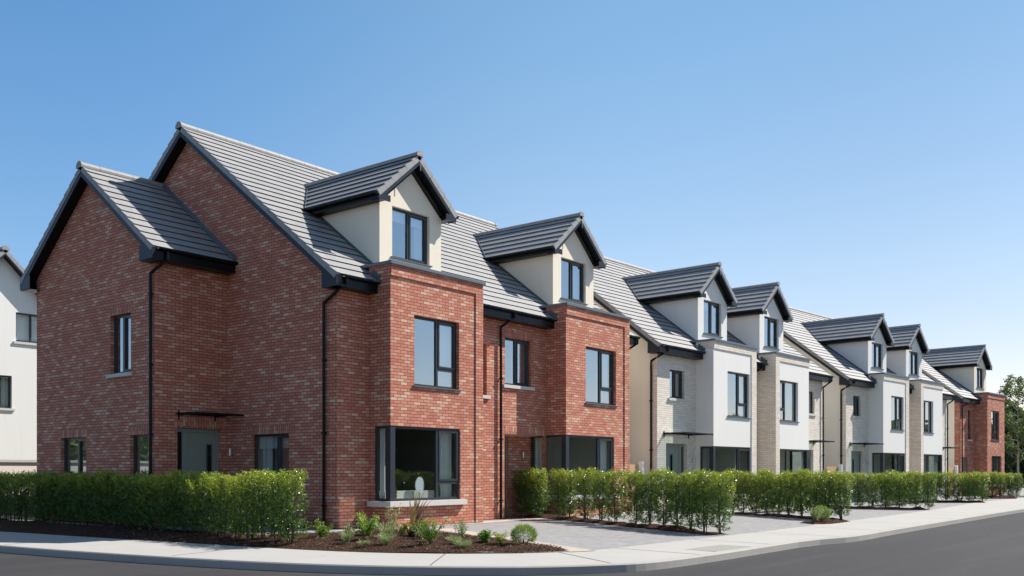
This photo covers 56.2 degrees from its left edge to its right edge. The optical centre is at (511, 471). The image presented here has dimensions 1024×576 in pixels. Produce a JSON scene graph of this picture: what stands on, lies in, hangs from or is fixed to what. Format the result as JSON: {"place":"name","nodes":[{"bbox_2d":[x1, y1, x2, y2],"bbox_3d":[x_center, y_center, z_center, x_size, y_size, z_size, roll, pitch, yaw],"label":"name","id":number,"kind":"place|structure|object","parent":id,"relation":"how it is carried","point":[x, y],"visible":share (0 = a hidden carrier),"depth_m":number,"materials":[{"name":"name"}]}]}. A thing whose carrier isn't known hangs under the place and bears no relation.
{"place":"outdoors","nodes":[
{"label":"outdoors","id":0,"kind":"place"},
{"bbox_2d":[1,514,304,534],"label":"side path","id":1,"kind":"structure","parent":0,"point":[32,518],"depth_m":24.04,"materials":[{"name":"grey concrete"}]},
{"bbox_2d":[0,512,1023,575],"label":"road","id":2,"kind":"structure","parent":0,"point":[992,546],"depth_m":16.81,"materials":[{"name":"grey asphalt"}]},
{"bbox_2d":[0,498,1023,565],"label":"footpath","id":3,"kind":"structure","parent":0,"point":[643,553],"depth_m":18.05,"materials":[{"name":"concrete"}]},
{"bbox_2d":[0,460,36,519],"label":"garden wall","id":4,"kind":"structure","parent":3,"relation":"on","point":[17,465],"depth_m":30.64,"materials":[{"name":"concrete"}]},
{"bbox_2d":[0,519,565,553],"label":"mulch bed","id":5,"kind":"object","parent":3,"relation":"on","point":[42,527],"visible":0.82,"depth_m":19.03,"materials":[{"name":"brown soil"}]},
{"bbox_2d":[0,471,25,519],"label":"hedge bush","id":6,"kind":"object","parent":5,"relation":"on","point":[8,499],"visible":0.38,"depth_m":27.09,"materials":[{"name":"green plant"}]},
{"bbox_2d":[5,470,31,520],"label":"hedge bush","id":7,"kind":"object","parent":5,"relation":"on","point":[12,484],"visible":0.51,"depth_m":26.82,"materials":[{"name":"green plant"}]},
{"bbox_2d":[8,471,39,520],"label":"hedge bush","id":8,"kind":"object","parent":5,"relation":"on","point":[22,502],"visible":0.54,"depth_m":26.47,"materials":[{"name":"green plant"}]},
{"bbox_2d":[21,469,45,519],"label":"hedge bush","id":9,"kind":"object","parent":5,"relation":"on","point":[30,501],"visible":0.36,"depth_m":26.26,"materials":[{"name":"green plant"}]},
{"bbox_2d":[26,470,56,521],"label":"hedge bush","id":10,"kind":"object","parent":5,"relation":"on","point":[36,488],"visible":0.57,"depth_m":25.91,"materials":[{"name":"green plant"}]},
{"bbox_2d":[36,470,64,522],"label":"hedge bush","id":11,"kind":"object","parent":5,"relation":"on","point":[45,510],"visible":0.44,"depth_m":25.66,"materials":[{"name":"green plant"}]},
{"bbox_2d":[40,472,76,522],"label":"hedge bush","id":12,"kind":"object","parent":5,"relation":"on","point":[55,504],"visible":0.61,"depth_m":25.34,"materials":[{"name":"green plant"}]},
{"bbox_2d":[54,472,85,523],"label":"hedge bush","id":13,"kind":"object","parent":5,"relation":"on","point":[63,491],"visible":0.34,"depth_m":25.02,"materials":[{"name":"green plant"}]},
{"bbox_2d":[58,471,91,524],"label":"hedge bush","id":14,"kind":"object","parent":5,"relation":"on","point":[71,480],"visible":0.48,"depth_m":24.77,"materials":[{"name":"green plant"}]},
{"bbox_2d":[70,472,102,525],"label":"hedge bush","id":15,"kind":"object","parent":5,"relation":"on","point":[81,492],"visible":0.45,"depth_m":24.45,"materials":[{"name":"green plant"}]},
{"bbox_2d":[78,472,106,526],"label":"hedge bush","id":16,"kind":"object","parent":5,"relation":"on","point":[88,500],"visible":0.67,"depth_m":24.15,"materials":[{"name":"green plant"}]},
{"bbox_2d":[89,468,116,526],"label":"hedge bush","id":17,"kind":"object","parent":5,"relation":"on","point":[97,508],"visible":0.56,"depth_m":23.82,"materials":[{"name":"green plant"}]},
{"bbox_2d":[95,469,129,526],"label":"hedge bush","id":18,"kind":"object","parent":5,"relation":"on","point":[108,495],"visible":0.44,"depth_m":23.55,"materials":[{"name":"green plant"}]},
{"bbox_2d":[108,473,140,526],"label":"hedge bush","id":19,"kind":"object","parent":5,"relation":"on","point":[114,478],"visible":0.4,"depth_m":23.27,"materials":[{"name":"green plant"}]},
{"bbox_2d":[115,472,149,527],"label":"hedge bush","id":20,"kind":"object","parent":5,"relation":"on","point":[126,495],"visible":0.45,"depth_m":22.90,"materials":[{"name":"green plant"}]},
{"bbox_2d":[124,474,158,529],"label":"hedge bush","id":21,"kind":"object","parent":5,"relation":"on","point":[132,484],"visible":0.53,"depth_m":22.58,"materials":[{"name":"green plant"}]},
{"bbox_2d":[132,473,165,529],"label":"hedge bush","id":22,"kind":"object","parent":5,"relation":"on","point":[145,484],"visible":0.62,"depth_m":22.24,"materials":[{"name":"green plant"}]},
{"bbox_2d":[144,473,179,529],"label":"hedge bush","id":23,"kind":"object","parent":5,"relation":"on","point":[155,516],"visible":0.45,"depth_m":21.95,"materials":[{"name":"green plant"}]},
{"bbox_2d":[153,470,186,531],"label":"hedge bush","id":24,"kind":"object","parent":5,"relation":"on","point":[166,483],"visible":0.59,"depth_m":21.65,"materials":[{"name":"green plant"}]},
{"bbox_2d":[164,469,199,530],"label":"hedge bush","id":25,"kind":"object","parent":5,"relation":"on","point":[176,489],"visible":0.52,"depth_m":21.39,"materials":[{"name":"green plant"}]},
{"bbox_2d":[172,471,209,532],"bbox_3d":[-6.992,0.687,21.129,0.878,1.427,0.819,0,0,24],"label":"hedge bush","id":26,"kind":"object","parent":5,"relation":"on","point":[188,501],"visible":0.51,"depth_m":21.05,"materials":[{"name":"green plant"}]},
{"bbox_2d":[185,475,224,533],"bbox_3d":[-6.650,0.719,20.799,0.993,1.363,0.925,0,0,40],"label":"hedge bush","id":27,"kind":"object","parent":5,"relation":"on","point":[194,507],"visible":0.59,"depth_m":20.68,"materials":[{"name":"green plant"}]},
{"bbox_2d":[196,471,232,534],"bbox_3d":[-6.318,0.687,20.542,0.945,1.433,0.866,0,0,39],"label":"hedge bush","id":28,"kind":"object","parent":5,"relation":"on","point":[208,508],"visible":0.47,"depth_m":20.40,"materials":[{"name":"green plant"}]},
{"bbox_2d":[205,472,243,534],"bbox_3d":[-5.967,0.700,20.152,0.948,1.412,0.885,0,0,-39],"label":"hedge bush","id":29,"kind":"object","parent":5,"relation":"on","point":[216,494],"visible":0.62,"depth_m":20.03,"materials":[{"name":"green plant"}]},
{"bbox_2d":[220,476,252,538],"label":"hedge bush","id":30,"kind":"object","parent":5,"relation":"on","point":[229,516],"visible":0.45,"depth_m":19.69,"materials":[{"name":"green plant"}]},
{"bbox_2d":[228,469,267,538],"bbox_3d":[-5.317,0.673,19.440,0.865,1.478,0.943,0,0,-39],"label":"hedge bush","id":31,"kind":"object","parent":5,"relation":"on","point":[243,485],"visible":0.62,"depth_m":19.34,"materials":[{"name":"green plant"}]},
{"bbox_2d":[238,468,281,538],"bbox_3d":[-4.992,0.665,19.142,0.951,1.497,1.019,0,0,6],"label":"hedge bush","id":32,"kind":"object","parent":5,"relation":"on","point":[254,483],"visible":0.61,"depth_m":19.04,"materials":[{"name":"green plant"}]},
{"bbox_2d":[252,468,297,541],"bbox_3d":[-4.620,0.663,18.877,0.954,1.500,0.889,0,0,34],"label":"hedge bush","id":33,"kind":"object","parent":5,"relation":"on","point":[268,498],"visible":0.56,"depth_m":18.73,"materials":[{"name":"green plant"}]},
{"bbox_2d":[267,468,311,542],"bbox_3d":[-4.284,0.668,18.489,0.833,1.495,0.909,0,0,-24],"label":"hedge bush","id":34,"kind":"object","parent":5,"relation":"on","point":[284,482],"visible":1,"depth_m":18.43,"materials":[{"name":"green plant"}]},
{"bbox_2d":[309,518,334,537],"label":"shrub","id":35,"kind":"object","parent":5,"relation":"on","point":[321,531],"visible":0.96,"depth_m":19.19,"materials":[{"name":"green plant"}]},
{"bbox_2d":[355,511,379,538],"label":"leafy plant","id":36,"kind":"object","parent":5,"relation":"on","point":[361,521],"visible":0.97,"depth_m":18.72,"materials":[{"name":"green plant"}]},
{"bbox_2d":[373,520,399,536],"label":"grass tuft","id":37,"kind":"object","parent":5,"relation":"on","point":[384,531],"visible":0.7,"depth_m":18.62,"materials":[{"name":"green plant"}]},
{"bbox_2d":[402,490,446,535],"bbox_3d":[-1.762,0.830,19.573,1.274,0.941,1.608,0,0,-17],"label":"bronze flax","id":38,"kind":"object","parent":5,"relation":"on","point":[414,518],"visible":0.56,"depth_m":19.48,"materials":[{"name":"brown plant"}]},
{"bbox_2d":[417,517,448,543],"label":"shrub","id":39,"kind":"object","parent":5,"relation":"on","point":[427,532],"visible":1,"depth_m":17.59,"materials":[{"name":"green plant"}]},
{"bbox_2d":[509,523,537,544],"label":"shrub","id":40,"kind":"object","parent":5,"relation":"on","point":[523,531],"visible":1,"depth_m":17.69,"materials":[{"name":"green plant"}]},
{"bbox_2d":[683,545,750,551],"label":"tactile slab","id":41,"kind":"structure","parent":3,"relation":"on","point":[715,548],"depth_m":18.09,"materials":[{"name":"concrete"}]},
{"bbox_2d":[0,0,1023,409],"label":"sky","id":42,"kind":"structure","parent":0,"point":[857,157],"materials":[{"name":"blue"}]},
{"bbox_2d":[12,486,1015,553],"bbox_3d":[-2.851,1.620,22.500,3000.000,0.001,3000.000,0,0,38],"label":"ground","id":43,"kind":"structure","parent":0,"point":[98,525],"depth_m":25.70,"materials":[{"name":"brown soil"}]},
{"bbox_2d":[0,245,36,459],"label":"white house","id":44,"kind":"structure","parent":43,"relation":"on","point":[18,374],"depth_m":37.38,"materials":[{"name":"paint"}]},
{"bbox_2d":[0,375,14,410],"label":"window","id":45,"kind":"structure","parent":44,"relation":"in","point":[5,381],"depth_m":37.28,"materials":[{"name":"grey"}]},
{"bbox_2d":[13,313,36,345],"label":"window","id":46,"kind":"structure","parent":44,"relation":"in","point":[26,324],"depth_m":37.88,"materials":[{"name":"grey"}]},
{"bbox_2d":[19,121,503,528],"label":"brick house","id":47,"kind":"structure","parent":43,"relation":"on","point":[209,301],"depth_m":24.21,"materials":[{"name":"brick"}]},
{"bbox_2d":[255,433,288,491],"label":"window","id":48,"kind":"structure","parent":47,"relation":"in","point":[268,447],"depth_m":24.20,"materials":[{"name":"grey"}]},
{"bbox_2d":[379,490,438,500],"bbox_3d":[-2.756,0.800,23.892,0.820,0.680,2.000,0,0,38],"label":"sofa","id":49,"kind":"object","parent":47,"relation":"in","point":[413,494],"visible":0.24,"depth_m":23.62,"materials":[{"name":"beige fabric"}]},
{"bbox_2d":[0,508,1023,575],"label":"kerb","id":50,"kind":"structure","parent":43,"relation":"on","point":[433,569],"depth_m":15.88,"materials":[{"name":"concrete"}]},
{"bbox_2d":[922,344,1005,495],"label":"brick house","id":51,"kind":"structure","parent":43,"relation":"on","point":[976,423],"depth_m":58.84,"materials":[{"name":"brick"}]},
{"bbox_2d":[1004,399,1023,487],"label":"broad tree","id":52,"kind":"object","parent":43,"relation":"on","point":[1010,459],"visible":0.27,"depth_m":91.33,"materials":[{"name":"green plant"}]},
{"bbox_2d":[441,210,640,518],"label":"brick house","id":53,"kind":"structure","parent":0,"point":[562,341],"depth_m":29.06,"materials":[{"name":"brick"}]},
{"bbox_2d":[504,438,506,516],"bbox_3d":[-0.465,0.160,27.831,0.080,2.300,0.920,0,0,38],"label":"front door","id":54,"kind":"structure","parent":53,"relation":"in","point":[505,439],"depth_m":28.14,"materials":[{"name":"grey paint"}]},
{"bbox_2d":[503,338,534,390],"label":"window","id":55,"kind":"structure","parent":53,"relation":"in","point":[516,351],"depth_m":27.98,"materials":[{"name":"grey"}]},
{"bbox_2d":[257,488,1023,551],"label":"driveway","id":56,"kind":"structure","parent":0,"point":[589,536],"depth_m":23.64,"materials":[{"name":"grey concrete"}]},
{"bbox_2d":[331,518,594,551],"bbox_3d":[0.955,1.369,22.291,6.976,0.109,8.011,0,0,38],"label":"paving border","id":57,"kind":"object","parent":56,"relation":"on","point":[570,549],"visible":0.46,"depth_m":21.47,"materials":[{"name":"grey concrete"}]},
{"bbox_2d":[520,514,727,534],"bbox_3d":[2.595,1.328,25.107,0.881,0.235,8.165,0,0,-33],"label":"mulch bed","id":58,"kind":"object","parent":56,"relation":"on","point":[674,528],"visible":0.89,"depth_m":24.02,"materials":[{"name":"brown soil"}]},
{"bbox_2d":[512,466,532,514],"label":"hedge bush","id":59,"kind":"object","parent":58,"relation":"on","point":[519,488],"visible":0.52,"depth_m":28.12,"materials":[{"name":"green plant"}]},
{"bbox_2d":[519,467,543,514],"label":"hedge bush","id":60,"kind":"object","parent":58,"relation":"on","point":[526,473],"visible":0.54,"depth_m":27.70,"materials":[{"name":"green plant"}]},
{"bbox_2d":[526,467,549,516],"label":"hedge bush","id":61,"kind":"object","parent":58,"relation":"on","point":[541,489],"visible":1,"depth_m":27.40,"materials":[{"name":"green plant"}]},
{"bbox_2d":[548,467,570,517],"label":"hedge bush","id":62,"kind":"object","parent":58,"relation":"on","point":[555,485],"visible":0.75,"depth_m":26.64,"materials":[{"name":"green plant"}]},
{"bbox_2d":[556,469,579,517],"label":"hedge bush","id":63,"kind":"object","parent":58,"relation":"on","point":[570,496],"visible":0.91,"depth_m":26.28,"materials":[{"name":"green plant"}]},
{"bbox_2d":[572,467,599,518],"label":"hedge bush","id":64,"kind":"object","parent":58,"relation":"on","point":[586,478],"visible":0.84,"depth_m":25.70,"materials":[{"name":"green plant"}]},
{"bbox_2d":[588,469,613,520],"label":"hedge bush","id":65,"kind":"object","parent":58,"relation":"on","point":[600,484],"visible":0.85,"depth_m":25.21,"materials":[{"name":"green plant"}]},
{"bbox_2d":[602,468,628,522],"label":"hedge bush","id":66,"kind":"object","parent":58,"relation":"on","point":[617,490],"visible":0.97,"depth_m":24.68,"materials":[{"name":"green plant"}]},
{"bbox_2d":[621,469,647,523],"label":"hedge bush","id":67,"kind":"object","parent":58,"relation":"on","point":[632,495],"visible":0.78,"depth_m":24.09,"materials":[{"name":"green plant"}]},
{"bbox_2d":[633,469,663,524],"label":"hedge bush","id":68,"kind":"object","parent":58,"relation":"on","point":[645,483],"visible":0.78,"depth_m":23.70,"materials":[{"name":"green plant"}]},
{"bbox_2d":[649,467,674,525],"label":"hedge bush","id":69,"kind":"object","parent":58,"relation":"on","point":[664,516],"visible":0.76,"depth_m":23.27,"materials":[{"name":"green plant"}]},
{"bbox_2d":[662,472,693,526],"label":"hedge bush","id":70,"kind":"object","parent":58,"relation":"on","point":[676,486],"visible":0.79,"depth_m":22.85,"materials":[{"name":"green plant"}]},
{"bbox_2d":[677,470,706,529],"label":"hedge bush","id":71,"kind":"object","parent":58,"relation":"on","point":[687,492],"visible":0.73,"depth_m":22.51,"materials":[{"name":"green plant"}]},
{"bbox_2d":[689,469,716,532],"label":"hedge bush","id":72,"kind":"object","parent":58,"relation":"on","point":[700,477],"visible":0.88,"depth_m":22.18,"materials":[{"name":"green plant"}]},
{"bbox_2d":[705,470,735,533],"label":"hedge bush","id":73,"kind":"object","parent":58,"relation":"on","point":[719,484],"visible":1,"depth_m":21.83,"materials":[{"name":"green plant"}]},
{"bbox_2d":[629,461,644,510],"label":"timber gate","id":74,"kind":"structure","parent":56,"relation":"on","point":[640,466],"depth_m":32.79,"materials":[{"name":"wood"}]},
{"bbox_2d":[593,256,757,511],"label":"white house","id":75,"kind":"structure","parent":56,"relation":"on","point":[692,388],"depth_m":35.02,"materials":[{"name":"paint"}]},
{"bbox_2d":[666,443,683,511],"bbox_3d":[5.728,0.225,34.175,0.080,2.470,1.440,0,0,41],"label":"front door","id":76,"kind":"structure","parent":75,"relation":"in","point":[675,454],"depth_m":34.28,"materials":[{"name":"grey paint"}]},
{"bbox_2d":[668,370,686,401],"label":"window","id":77,"kind":"structure","parent":75,"relation":"in","point":[675,376],"depth_m":34.47,"materials":[{"name":"grey"}]},
{"bbox_2d":[686,511,847,520],"bbox_3d":[7.953,1.369,30.775,1.038,0.164,6.650,0,0,-32],"label":"mulch bed","id":78,"kind":"object","parent":56,"relation":"on","point":[781,515],"visible":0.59,"depth_m":29.69,"materials":[{"name":"brown soil"}]},
{"bbox_2d":[732,471,752,511],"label":"hedge bush","id":79,"kind":"object","parent":78,"relation":"on","point":[740,488],"visible":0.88,"depth_m":31.23,"materials":[{"name":"green plant"}]},
{"bbox_2d":[743,470,765,513],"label":"hedge bush","id":80,"kind":"object","parent":78,"relation":"on","point":[753,484],"visible":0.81,"depth_m":30.89,"materials":[{"name":"green plant"}]},
{"bbox_2d":[754,468,775,512],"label":"hedge bush","id":81,"kind":"object","parent":78,"relation":"on","point":[764,473],"visible":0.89,"depth_m":30.46,"materials":[{"name":"green plant"}]},
{"bbox_2d":[765,472,786,513],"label":"hedge bush","id":82,"kind":"object","parent":78,"relation":"on","point":[777,498],"visible":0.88,"depth_m":30.07,"materials":[{"name":"green plant"}]},
{"bbox_2d":[778,469,800,513],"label":"hedge bush","id":83,"kind":"object","parent":78,"relation":"on","point":[787,476],"visible":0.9,"depth_m":29.66,"materials":[{"name":"green plant"}]},
{"bbox_2d":[791,467,813,515],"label":"hedge bush","id":84,"kind":"object","parent":78,"relation":"on","point":[800,485],"visible":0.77,"depth_m":29.33,"materials":[{"name":"green plant"}]},
{"bbox_2d":[802,469,825,515],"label":"hedge bush","id":85,"kind":"object","parent":78,"relation":"on","point":[811,475],"visible":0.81,"depth_m":28.84,"materials":[{"name":"green plant"}]},
{"bbox_2d":[815,469,840,515],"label":"hedge bush","id":86,"kind":"object","parent":78,"relation":"on","point":[826,484],"visible":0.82,"depth_m":28.43,"materials":[{"name":"green plant"}]},
{"bbox_2d":[828,470,854,519],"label":"hedge bush","id":87,"kind":"object","parent":78,"relation":"on","point":[839,502],"visible":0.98,"depth_m":28.08,"materials":[{"name":"green plant"}]},
{"bbox_2d":[826,505,928,509],"bbox_3d":[14.129,1.389,37.824,4.435,0.153,1.107,0,0,38],"label":"mulch bed","id":88,"kind":"object","parent":56,"relation":"on","point":[880,507],"visible":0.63,"depth_m":37.24,"materials":[{"name":"brown soil"}]},
{"bbox_2d":[849,471,867,506],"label":"hedge bush","id":89,"kind":"object","parent":88,"relation":"on","point":[857,494],"visible":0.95,"depth_m":37.96,"materials":[{"name":"green plant"}]},
{"bbox_2d":[864,472,882,507],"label":"hedge bush","id":90,"kind":"object","parent":88,"relation":"on","point":[873,499],"visible":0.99,"depth_m":37.67,"materials":[{"name":"green plant"}]},
{"bbox_2d":[875,472,896,507],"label":"hedge bush","id":91,"kind":"object","parent":88,"relation":"on","point":[885,478],"visible":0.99,"depth_m":37.32,"materials":[{"name":"green plant"}]},
{"bbox_2d":[890,472,909,507],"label":"hedge bush","id":92,"kind":"object","parent":88,"relation":"on","point":[898,486],"visible":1,"depth_m":36.97,"materials":[{"name":"green plant"}]},
{"bbox_2d":[904,470,923,506],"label":"hedge bush","id":93,"kind":"object","parent":88,"relation":"on","point":[911,484],"visible":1,"depth_m":36.69,"materials":[{"name":"green plant"}]},
{"bbox_2d":[920,471,937,507],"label":"hedge bush","id":94,"kind":"object","parent":88,"relation":"on","point":[926,477],"visible":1,"depth_m":36.34,"materials":[{"name":"green plant"}]},
{"bbox_2d":[912,499,984,502],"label":"mulch bed","id":95,"kind":"object","parent":56,"relation":"on","point":[954,501],"visible":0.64,"depth_m":44.91,"materials":[{"name":"brown soil"}]},
{"bbox_2d":[939,471,955,500],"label":"hedge bush","id":96,"kind":"object","parent":95,"relation":"on","point":[946,484],"visible":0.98,"depth_m":45.19,"materials":[{"name":"green plant"}]},
{"bbox_2d":[950,473,967,499],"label":"hedge bush","id":97,"kind":"object","parent":95,"relation":"on","point":[961,484],"visible":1,"depth_m":45.13,"materials":[{"name":"green plant"}]},
{"bbox_2d":[962,472,977,500],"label":"hedge bush","id":98,"kind":"object","parent":95,"relation":"on","point":[970,478],"visible":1,"depth_m":45.08,"materials":[{"name":"green plant"}]},
{"bbox_2d":[974,471,989,500],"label":"hedge bush","id":99,"kind":"object","parent":95,"relation":"on","point":[983,490],"visible":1,"depth_m":45.00,"materials":[{"name":"green plant"}]},
{"bbox_2d":[985,495,1015,498],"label":"mulch bed","id":100,"kind":"object","parent":56,"relation":"on","point":[1003,497],"visible":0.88,"depth_m":51.45,"materials":[{"name":"brown soil"}]},
{"bbox_2d":[984,471,1001,495],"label":"hedge bush","id":101,"kind":"object","parent":100,"relation":"on","point":[993,481],"visible":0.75,"depth_m":51.82,"materials":[{"name":"green plant"}]},
{"bbox_2d":[997,375,1023,482],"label":"young tree","id":102,"kind":"object","parent":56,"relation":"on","point":[1005,390],"visible":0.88,"depth_m":74.96,"materials":[{"name":"green plant"}]},
{"bbox_2d":[1008,472,1023,497],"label":"hedge bush","id":103,"kind":"object","parent":56,"relation":"on","point":[1017,479],"visible":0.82,"depth_m":52.48,"materials":[{"name":"green plant"}]},
{"bbox_2d":[626,263,834,507],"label":"white house","id":104,"kind":"structure","parent":0,"point":[790,411],"depth_m":40.02,"materials":[{"name":"paint"}]},
{"bbox_2d":[783,306,910,501],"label":"white house","id":105,"kind":"structure","parent":0,"point":[866,412],"depth_m":46.81,"materials":[{"name":"paint"}]},
{"bbox_2d":[851,451,860,501],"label":"front door","id":106,"kind":"structure","parent":105,"relation":"in","point":[855,455],"depth_m":46.13,"materials":[{"name":"grey paint"}]},
{"bbox_2d":[797,309,957,499],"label":"white house","id":107,"kind":"structure","parent":0,"point":[928,426],"depth_m":51.22,"materials":[{"name":"paint"}]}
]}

